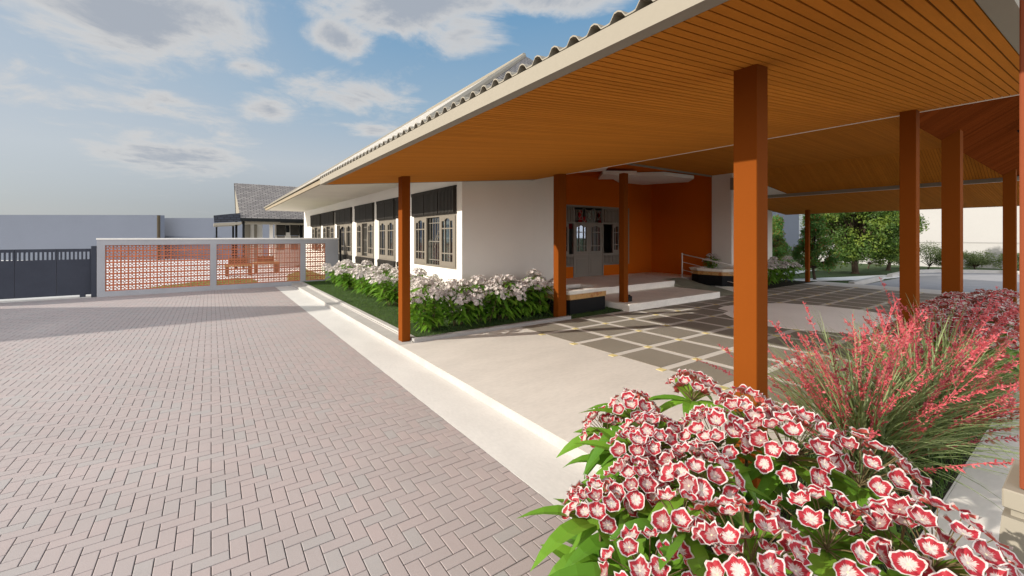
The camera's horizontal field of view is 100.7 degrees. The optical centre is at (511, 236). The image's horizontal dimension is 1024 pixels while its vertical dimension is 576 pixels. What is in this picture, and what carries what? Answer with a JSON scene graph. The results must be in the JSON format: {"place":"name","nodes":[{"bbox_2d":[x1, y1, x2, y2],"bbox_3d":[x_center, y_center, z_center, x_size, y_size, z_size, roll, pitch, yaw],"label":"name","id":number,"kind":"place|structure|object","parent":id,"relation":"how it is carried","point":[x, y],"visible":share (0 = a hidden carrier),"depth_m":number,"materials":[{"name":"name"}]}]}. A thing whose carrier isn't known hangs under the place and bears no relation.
{"place":"outdoors","nodes":[
{"label":"outdoors","id":0,"kind":"place"},
{"bbox_2d":[0,259,298,300],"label":"lane paving","id":1,"kind":"structure","parent":0,"point":[166,275],"depth_m":18.60,"materials":[{"name":"brick"}]},
{"bbox_2d":[0,215,164,259],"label":"neighbour wall","id":2,"kind":"structure","parent":1,"relation":"on","point":[51,231],"depth_m":30.03,"materials":[{"name":"white paint"}]},
{"bbox_2d":[157,215,159,259],"bbox_3d":[-25.249,0.085,30.470,0.174,3.230,0.656,0,0,-18],"label":"wall return","id":3,"kind":"object","parent":1,"relation":"on","point":[158,226],"depth_m":30.18,"materials":[{"name":"white paint"}]},
{"bbox_2d":[213,213,241,237],"bbox_3d":[-15.181,0.200,22.568,1.150,2.900,3.620,0,0,-35],"label":"porch shelter","id":4,"kind":"object","parent":1,"relation":"on","point":[233,219],"visible":0.82,"depth_m":21.19,"materials":[{"name":"grey tile"}]},
{"bbox_2d":[224,257,252,275],"bbox_3d":[-11.725,1.275,18.171,1.000,0.750,0.510,0,0,-35],"label":"garden bench","id":5,"kind":"object","parent":1,"relation":"on","point":[238,265],"visible":0.46,"depth_m":18.19,"materials":[{"name":"brown wood"}]},
{"bbox_2d":[253,256,278,272],"bbox_3d":[-11.233,1.275,19.379,1.000,0.750,0.510,0,0,-35],"label":"garden bench","id":6,"kind":"object","parent":1,"relation":"on","point":[264,262],"visible":0.32,"depth_m":19.42,"materials":[{"name":"brown wood"}]},
{"bbox_2d":[232,183,303,267],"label":"garden pavilion","id":7,"kind":"structure","parent":1,"relation":"on","point":[252,201],"depth_m":22.92,"materials":[{"name":"grey stone"}]},
{"bbox_2d":[245,224,303,266],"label":"house","id":8,"kind":"structure","parent":1,"relation":"on","point":[280,231],"depth_m":24.24,"materials":[{"name":"white paint"}]},
{"bbox_2d":[276,225,285,249],"bbox_3d":[-13.014,0.040,23.878,0.460,1.420,0.150,0,0,-35],"label":"window","id":9,"kind":"structure","parent":8,"relation":"in","point":[280,229],"depth_m":23.83,"materials":[{"name":"grey paint"}]},
{"bbox_2d":[290,225,298,249],"bbox_3d":[-12.443,0.040,24.283,0.460,1.420,0.150,0,0,-35],"label":"window","id":10,"kind":"structure","parent":8,"relation":"in","point":[294,229],"depth_m":24.24,"materials":[{"name":"black glass"}]},
{"bbox_2d":[286,225,303,237],"bbox_3d":[-12.183,0.350,24.373,1.430,2.200,0.056,0,0,-35],"label":"door","id":11,"kind":"structure","parent":8,"relation":"in","point":[287,226],"depth_m":24.39,"materials":[{"name":"black metal"}]},
{"bbox_2d":[151,269,323,287],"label":"courtyard lawn","id":12,"kind":"structure","parent":0,"point":[239,280],"depth_m":15.54,"materials":[{"name":"green plant"}]},
{"bbox_2d":[0,287,576,575],"bbox_3d":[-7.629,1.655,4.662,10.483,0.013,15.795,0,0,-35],"label":"herringbone paving","id":13,"kind":"structure","parent":0,"point":[72,370],"depth_m":3.17,"materials":[{"name":"grey brick"}]},
{"bbox_2d":[96,238,338,296],"bbox_3d":[-8.823,0.844,13.450,6.290,1.612,0.180,0,0,-35],"label":"breeze block fence","id":14,"kind":"object","parent":13,"relation":"on","point":[330,250],"visible":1,"depth_m":13.01,"materials":[{"name":"white paint"}]},
{"bbox_2d":[0,0,804,238],"label":"sky","id":15,"kind":"structure","parent":0,"point":[108,107],"materials":[{"name":"blue"}]},
{"bbox_2d":[276,286,597,534],"bbox_3d":[-2.151,1.750,6.431,0.490,0.200,18.980,0,0,-35],"label":"concrete strip","id":16,"kind":"object","parent":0,"point":[527,457],"visible":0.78,"depth_m":3.89,"materials":[{"name":"beige concrete"}]},
{"bbox_2d":[305,280,622,336],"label":"turf","id":17,"kind":"structure","parent":0,"point":[382,303],"depth_m":8.65,"materials":[{"name":"green plant"}]},
{"bbox_2d":[322,261,349,283],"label":"white flowering plant","id":18,"kind":"object","parent":17,"relation":"on","point":[327,267],"visible":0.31,"depth_m":13.79,"materials":[{"name":"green plant"}]},
{"bbox_2d":[324,259,358,286],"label":"white flowering plant","id":19,"kind":"object","parent":17,"relation":"on","point":[333,273],"visible":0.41,"depth_m":13.11,"materials":[{"name":"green plant"}]},
{"bbox_2d":[333,260,366,289],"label":"white flowering plant","id":20,"kind":"object","parent":17,"relation":"on","point":[348,282],"visible":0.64,"depth_m":12.28,"materials":[{"name":"green plant"}]},
{"bbox_2d":[351,260,382,293],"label":"white flowering plant","id":21,"kind":"object","parent":17,"relation":"on","point":[364,268],"visible":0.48,"depth_m":11.73,"materials":[{"name":"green plant"}]},
{"bbox_2d":[350,265,389,296],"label":"white flowering plant","id":22,"kind":"object","parent":17,"relation":"on","point":[358,275],"visible":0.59,"depth_m":10.78,"materials":[{"name":"green plant"}]},
{"bbox_2d":[365,263,397,299],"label":"white flowering plant","id":23,"kind":"object","parent":17,"relation":"on","point":[386,266],"visible":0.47,"depth_m":10.22,"materials":[{"name":"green plant"}]},
{"bbox_2d":[368,266,414,306],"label":"white flowering plant","id":24,"kind":"object","parent":17,"relation":"on","point":[383,280],"visible":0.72,"depth_m":9.42,"materials":[{"name":"green plant"}]},
{"bbox_2d":[397,278,453,331],"bbox_3d":[-1.417,1.141,7.064,0.869,0.931,1.295,0,0,22],"label":"white flowering plant","id":25,"kind":"object","parent":17,"relation":"on","point":[429,318],"visible":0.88,"depth_m":6.93,"materials":[{"name":"green plant"}]},
{"bbox_2d":[410,267,441,308],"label":"white flowering plant","id":26,"kind":"object","parent":17,"relation":"on","point":[420,273],"visible":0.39,"depth_m":8.88,"materials":[{"name":"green plant"}]},
{"bbox_2d":[410,275,458,314],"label":"white flowering plant","id":27,"kind":"object","parent":17,"relation":"on","point":[415,281],"visible":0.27,"depth_m":8.06,"materials":[{"name":"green plant"}]},
{"bbox_2d":[436,279,483,325],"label":"white flowering plant","id":28,"kind":"object","parent":17,"relation":"on","point":[454,315],"visible":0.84,"depth_m":7.29,"materials":[{"name":"green plant"}]},
{"bbox_2d":[457,274,509,323],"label":"white flowering plant","id":29,"kind":"object","parent":17,"relation":"on","point":[482,313],"visible":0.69,"depth_m":7.58,"materials":[{"name":"green plant"}]},
{"bbox_2d":[483,274,527,320],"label":"white flowering plant","id":30,"kind":"object","parent":17,"relation":"on","point":[505,305],"visible":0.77,"depth_m":7.80,"materials":[{"name":"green plant"}]},
{"bbox_2d":[498,277,540,317],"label":"white flowering plant","id":31,"kind":"object","parent":17,"relation":"on","point":[525,285],"visible":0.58,"depth_m":8.07,"materials":[{"name":"green plant"}]},
{"bbox_2d":[510,269,553,316],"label":"white flowering plant","id":32,"kind":"object","parent":17,"relation":"on","point":[542,283],"visible":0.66,"depth_m":8.25,"materials":[{"name":"green plant"}]},
{"bbox_2d":[528,282,608,314],"bbox_3d":[1.298,1.308,9.037,1.664,0.485,1.040,0,0,-35],"label":"planter","id":33,"kind":"object","parent":17,"relation":"on","point":[582,297],"visible":0.68,"depth_m":8.65,"materials":[{"name":"stone"}]},
{"bbox_2d":[566,272,691,293],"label":"porch floor","id":34,"kind":"structure","parent":0,"point":[644,280],"depth_m":12.13,"materials":[{"name":"white tile"}]},
{"bbox_2d":[768,279,809,288],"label":"garden soil","id":35,"kind":"structure","parent":0,"point":[783,283],"depth_m":14.12,"materials":[{"name":"brown soil"}]},
{"bbox_2d":[768,260,781,284],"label":"white flowering plant","id":36,"kind":"object","parent":35,"relation":"on","point":[772,273],"visible":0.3,"depth_m":13.53,"materials":[{"name":"green plant"}]},
{"bbox_2d":[768,256,793,283],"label":"white flowering plant","id":37,"kind":"object","parent":35,"relation":"on","point":[778,277],"visible":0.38,"depth_m":14.09,"materials":[{"name":"green plant"}]},
{"bbox_2d":[768,256,805,281],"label":"white flowering plant","id":38,"kind":"object","parent":35,"relation":"on","point":[796,265],"visible":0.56,"depth_m":14.50,"materials":[{"name":"green plant"}]},
{"bbox_2d":[782,275,898,280],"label":"lawn path","id":39,"kind":"structure","parent":0,"point":[844,278],"depth_m":16.66,"materials":[{"name":"grey concrete"}]},
{"bbox_2d":[789,213,843,279],"bbox_3d":[11.707,0.094,16.272,1.689,3.211,1.461,0,0,4],"label":"berry tree","id":40,"kind":"object","parent":39,"relation":"on","point":[818,229],"visible":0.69,"depth_m":16.10,"materials":[{"name":"green plant"}]},
{"bbox_2d":[696,301,1018,509],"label":"red ornamental grass","id":41,"kind":"object","parent":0,"point":[884,413],"depth_m":2.63,"materials":[{"name":"red plant"}]},
{"bbox_2d":[781,250,940,284],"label":"lawn","id":42,"kind":"structure","parent":0,"point":[842,271],"depth_m":20.53,"materials":[{"name":"green plant"}]},
{"bbox_2d":[772,211,798,248],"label":"neighbour wall","id":43,"kind":"structure","parent":42,"relation":"on","point":[791,227],"depth_m":52.45,"materials":[{"name":"white paint"}]},
{"bbox_2d":[799,211,929,273],"bbox_3d":[15.819,-0.793,19.328,4.564,4.986,4.705,0,0,-35],"label":"broad tree","id":44,"kind":"object","parent":42,"relation":"on","point":[852,234],"visible":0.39,"depth_m":18.63,"materials":[{"name":"green plant"}]},
{"bbox_2d":[849,276,882,284],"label":"road kerb","id":45,"kind":"structure","parent":42,"relation":"on","point":[868,280],"depth_m":15.14,"materials":[{"name":"concrete"}]},
{"bbox_2d":[858,252,885,268],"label":"hedge bush","id":46,"kind":"object","parent":42,"relation":"on","point":[877,263],"visible":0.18,"depth_m":22.34,"materials":[{"name":"green plant"}]},
{"bbox_2d":[867,237,898,270],"bbox_3d":[18.724,0.313,21.132,1.750,2.774,2.237,0,0,-35],"label":"tree","id":47,"kind":"object","parent":42,"relation":"on","point":[888,267],"visible":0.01,"depth_m":21.12,"materials":[{"name":"green plant"}]},
{"bbox_2d":[891,257,898,264],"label":"hedge bush","id":48,"kind":"object","parent":42,"relation":"on","point":[897,262],"visible":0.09,"depth_m":22.74,"materials":[{"name":"green plant"}]},
{"bbox_2d":[920,242,940,268],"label":"hedge bush","id":49,"kind":"object","parent":42,"relation":"on","point":[937,253],"visible":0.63,"depth_m":21.27,"materials":[{"name":"green plant"}]},
{"bbox_2d":[826,277,1018,417],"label":"red ornamental grass","id":50,"kind":"object","parent":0,"point":[943,341],"depth_m":3.49,"materials":[{"name":"red plant"}]},
{"bbox_2d":[865,272,1018,295],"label":"road paving","id":51,"kind":"structure","parent":0,"point":[984,281],"depth_m":15.31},
{"bbox_2d":[815,206,1018,269],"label":"neighbour building","id":52,"kind":"structure","parent":51,"relation":"on","point":[983,229],"depth_m":24.12,"materials":[{"name":"white paint"}]},
{"bbox_2d":[887,269,1018,276],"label":"road kerb","id":53,"kind":"structure","parent":51,"relation":"on","point":[895,274],"depth_m":19.26,"materials":[{"name":"concrete"}]},
{"bbox_2d":[917,387,1018,575],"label":"path strip","id":54,"kind":"object","parent":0,"point":[960,496],"visible":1,"depth_m":2.58,"materials":[{"name":"concrete"}]},
{"bbox_2d":[963,267,1002,269],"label":"lawn","id":55,"kind":"structure","parent":0,"point":[964,268],"depth_m":21.14,"materials":[{"name":"green plant"}]},
{"bbox_2d":[934,252,967,267],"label":"hedge bush","id":56,"kind":"object","parent":55,"relation":"on","point":[964,255],"visible":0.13,"depth_m":20.73,"materials":[{"name":"green plant"}]},
{"bbox_2d":[963,249,996,269],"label":"hedge bush","id":57,"kind":"object","parent":55,"relation":"on","point":[973,259],"visible":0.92,"depth_m":20.24,"materials":[{"name":"green plant"}]},
{"bbox_2d":[991,253,1018,270],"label":"hedge bush","id":58,"kind":"object","parent":55,"relation":"on","point":[999,259],"visible":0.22,"depth_m":19.62,"materials":[{"name":"green plant"}]},
{"label":"ground","id":59,"kind":"structure","parent":0,"visible":0},
{"bbox_2d":[0,296,96,302],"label":"gate sill","id":60,"kind":"structure","parent":59,"relation":"on","point":[44,299],"depth_m":11.04,"materials":[{"name":"concrete"}]},
{"bbox_2d":[0,246,96,298],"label":"sliding gate","id":61,"kind":"structure","parent":60,"relation":"on","point":[33,278],"depth_m":11.14,"materials":[{"name":"metal"}]},
{"bbox_2d":[165,218,273,258],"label":"neighbour wall","id":62,"kind":"structure","parent":59,"relation":"on","point":[189,228],"depth_m":31.52,"materials":[{"name":"white paint"}]},
{"bbox_2d":[292,283,412,350],"bbox_3d":[-4.440,1.657,10.282,0.225,0.185,10.030,0,0,-35],"label":"kerb apron","id":63,"kind":"object","parent":59,"relation":"on","point":[385,335],"visible":0.64,"depth_m":8.12,"materials":[{"name":"concrete"}]},
{"bbox_2d":[299,282,415,342],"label":"garden kerb","id":64,"kind":"structure","parent":59,"relation":"on","point":[390,327],"depth_m":8.70,"materials":[{"name":"concrete"}]},
{"bbox_2d":[412,315,570,342],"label":"garden front kerb","id":65,"kind":"structure","parent":59,"relation":"on","point":[471,331],"depth_m":6.99,"materials":[{"name":"grey concrete"}]},
{"bbox_2d":[264,53,771,314],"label":"house","id":66,"kind":"structure","parent":59,"relation":"on","point":[469,229],"depth_m":12.77,"materials":[{"name":"white paint"}]},
{"bbox_2d":[310,214,320,250],"bbox_3d":[-8.975,-0.186,19.423,0.136,1.662,2.150,0,0,-35],"label":"window","id":67,"kind":"structure","parent":66,"relation":"in","point":[315,220],"depth_m":19.38,"materials":[{"name":"grey paint"}]},
{"bbox_2d":[321,211,334,251],"bbox_3d":[-7.552,-0.186,17.417,0.136,1.662,2.170,0,0,-35],"label":"window","id":68,"kind":"structure","parent":66,"relation":"in","point":[327,218],"depth_m":17.21,"materials":[{"name":"grey paint"}]},
{"bbox_2d":[335,207,351,260],"bbox_3d":[-5.899,-0.064,15.506,0.621,1.907,2.200,0,0,-35],"label":"window","id":69,"kind":"structure","parent":66,"relation":"in","point":[343,217],"depth_m":15.15,"materials":[{"name":"grey paint"}]},
{"bbox_2d":[354,202,374,265],"bbox_3d":[-4.619,-0.064,13.281,0.136,1.907,1.910,0,0,-35],"label":"window","id":70,"kind":"structure","parent":66,"relation":"in","point":[364,214],"depth_m":13.30,"materials":[{"name":"grey paint"}]},
{"bbox_2d":[376,198,395,269],"bbox_3d":[-3.448,-0.064,11.623,0.127,1.907,1.410,0,0,-35],"label":"window","id":71,"kind":"structure","parent":66,"relation":"in","point":[385,209],"depth_m":11.54,"materials":[{"name":"grey paint"}]},
{"bbox_2d":[395,197,397,265],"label":"window","id":72,"kind":"structure","parent":66,"relation":"in","point":[396,199],"depth_m":10.82,"materials":[{"name":"grey paint"}]},
{"bbox_2d":[411,185,456,269],"bbox_3d":[-1.653,-0.186,9.236,0.292,1.662,2.160,0,0,-35],"label":"window","id":73,"kind":"structure","parent":66,"relation":"in","point":[441,203],"depth_m":9.04,"materials":[{"name":"grey paint"}]},
{"bbox_2d":[556,387,690,478],"bbox_3d":[0.546,1.209,1.987,0.658,1.007,0.684,0,0,-35],"label":"flowering plant","id":74,"kind":"object","parent":59,"relation":"on","point":[612,422],"visible":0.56,"depth_m":1.96,"materials":[{"name":"red plant"}]},
{"bbox_2d":[399,346,980,575],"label":"platform edge","id":75,"kind":"object","parent":59,"relation":"on","point":[551,438],"visible":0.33,"depth_m":3.92,"materials":[{"name":"concrete"}]},
{"bbox_2d":[399,281,1018,546],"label":"platform","id":76,"kind":"structure","parent":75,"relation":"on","point":[555,386],"depth_m":5.04,"materials":[{"name":"concrete"}]},
{"bbox_2d":[605,287,719,311],"bbox_3d":[3.482,1.530,10.439,3.560,0.240,1.420,0,0,-35],"label":"porch step","id":77,"kind":"object","parent":76,"relation":"on","point":[653,298],"visible":0.66,"depth_m":10.01,"materials":[{"name":"white concrete"}]},
{"bbox_2d":[320,0,1023,574],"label":"entrance canopy","id":78,"kind":"object","parent":76,"relation":"on","point":[908,110],"visible":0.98,"depth_m":3.10,"materials":[{"name":"brown wood"}]},
{"bbox_2d":[664,278,733,295],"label":"entrance ramp","id":79,"kind":"structure","parent":76,"relation":"on","point":[685,283],"depth_m":12.06,"materials":[{"name":"grey concrete"}]},
{"bbox_2d":[681,253,733,282],"bbox_3d":[5.747,1.021,12.407,0.054,1.058,1.672,0,0,-40],"label":"ramp railing","id":80,"kind":"object","parent":79,"relation":"on","point":[682,254],"visible":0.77,"depth_m":12.77,"materials":[{"name":"white metal"}]},
{"bbox_2d":[711,285,733,291],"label":"ramp side slab","id":81,"kind":"structure","parent":79,"relation":"attached to","point":[728,288],"depth_m":11.99,"materials":[{"name":"grey concrete"}]},
{"bbox_2d":[689,266,733,286],"bbox_3d":[6.136,1.163,12.482,1.092,0.485,1.529,0,0,-35],"label":"planter","id":82,"kind":"object","parent":81,"relation":"on","point":[718,276],"visible":0.65,"depth_m":12.22,"materials":[{"name":"stone"}]},
{"bbox_2d":[702,253,720,267],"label":"white flowering plant","id":83,"kind":"object","parent":82,"relation":"on","point":[714,258],"visible":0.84,"depth_m":12.72,"materials":[{"name":"green plant"}]},
{"bbox_2d":[539,285,921,394],"bbox_3d":[6.388,1.573,8.726,11.962,0.024,3.780,0,0,-35],"label":"yellow floor inlay","id":84,"kind":"object","parent":76,"relation":"on","point":[662,369],"visible":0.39,"depth_m":6.70,"materials":[{"name":"yellow tile"}]},
{"bbox_2d":[522,284,963,414],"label":"floor tiles","id":85,"kind":"object","parent":76,"relation":"on","point":[654,357],"visible":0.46,"depth_m":6.92,"materials":[{"name":"grey tile"}]},
{"bbox_2d":[718,303,895,334],"bbox_3d":[5.920,1.565,8.377,3.260,0.019,3.229,0,0,19],"label":"floor medallion","id":86,"kind":"object","parent":76,"relation":"on","point":[831,317],"visible":0.49,"depth_m":8.18,"materials":[{"name":"grey concrete"}]},
{"bbox_2d":[761,349,1018,573],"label":"turf","id":87,"kind":"structure","parent":76,"relation":"on","point":[933,485],"depth_m":2.75,"materials":[{"name":"green plant"}]},
{"bbox_2d":[782,292,1018,464],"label":"red ornamental grass","id":88,"kind":"object","parent":87,"relation":"on","point":[959,377],"depth_m":2.94,"materials":[{"name":"red plant"}]},
{"bbox_2d":[869,302,972,359],"bbox_3d":[4.224,1.179,4.382,1.390,0.926,0.740,0,0,-35],"label":"flowering plant","id":89,"kind":"object","parent":87,"relation":"on","point":[923,305],"visible":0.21,"depth_m":4.22,"materials":[{"name":"red plant"}]},
{"bbox_2d":[925,288,1013,355],"bbox_3d":[5.429,1.107,5.083,1.393,0.944,0.649,0,0,-27],"label":"flowering plant","id":90,"kind":"object","parent":87,"relation":"on","point":[949,302],"visible":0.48,"depth_m":4.97,"materials":[{"name":"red plant"}]},
{"bbox_2d":[933,307,1018,401],"bbox_3d":[4.626,1.146,4.173,0.984,0.888,0.691,0,0,-35],"label":"flowering plant","id":91,"kind":"object","parent":87,"relation":"on","point":[995,318],"visible":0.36,"depth_m":4.09,"materials":[{"name":"red plant"}]},
{"bbox_2d":[962,288,1018,369],"bbox_3d":[5.602,1.107,4.889,0.897,1.008,0.619,0,0,-35],"label":"flowering plant","id":92,"kind":"object","parent":87,"relation":"on","point":[1008,294],"visible":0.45,"depth_m":4.86,"materials":[{"name":"red plant"}]},
{"label":"soil bed","id":93,"kind":"structure","parent":0,"visible":0},
{"bbox_2d":[518,452,716,575],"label":"flowering plant","id":94,"kind":"object","parent":93,"relation":"on","point":[605,515],"visible":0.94,"depth_m":1.42,"materials":[{"name":"red plant"}]},
{"bbox_2d":[575,368,737,555],"bbox_3d":[0.660,1.165,1.771,0.981,1.086,0.618,0,0,-35],"label":"flowering plant","id":95,"kind":"object","parent":93,"relation":"on","point":[648,439],"visible":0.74,"depth_m":1.71,"materials":[{"name":"red plant"}]},
{"bbox_2d":[608,486,820,575],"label":"flowering plant","id":96,"kind":"object","parent":93,"relation":"on","point":[732,548],"visible":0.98,"depth_m":1.20,"materials":[{"name":"red plant"}]},
{"bbox_2d":[648,384,803,569],"bbox_3d":[0.769,1.148,1.568,0.567,1.091,0.881,0,0,32],"label":"flowering plant","id":97,"kind":"object","parent":93,"relation":"on","point":[708,474],"visible":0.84,"depth_m":1.52,"materials":[{"name":"red plant"}]},
{"bbox_2d":[739,403,943,574],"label":"flowering plant","id":98,"kind":"object","parent":93,"relation":"on","point":[830,462],"visible":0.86,"depth_m":1.47,"materials":[{"name":"red plant"}]},
{"bbox_2d":[750,481,1023,575],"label":"flowering plant","id":99,"kind":"object","parent":93,"relation":"on","point":[852,554],"visible":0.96,"depth_m":1.14,"materials":[{"name":"red plant"}]},
{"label":"far path","id":100,"kind":"structure","parent":0,"visible":0},
{"bbox_2d":[772,214,791,272],"bbox_3d":[12.017,0.324,19.341,1.247,2.751,1.356,0,0,-35],"label":"berry tree","id":101,"kind":"object","parent":100,"relation":"on","point":[780,248],"visible":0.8,"depth_m":19.10,"materials":[{"name":"green plant"}]}
]}

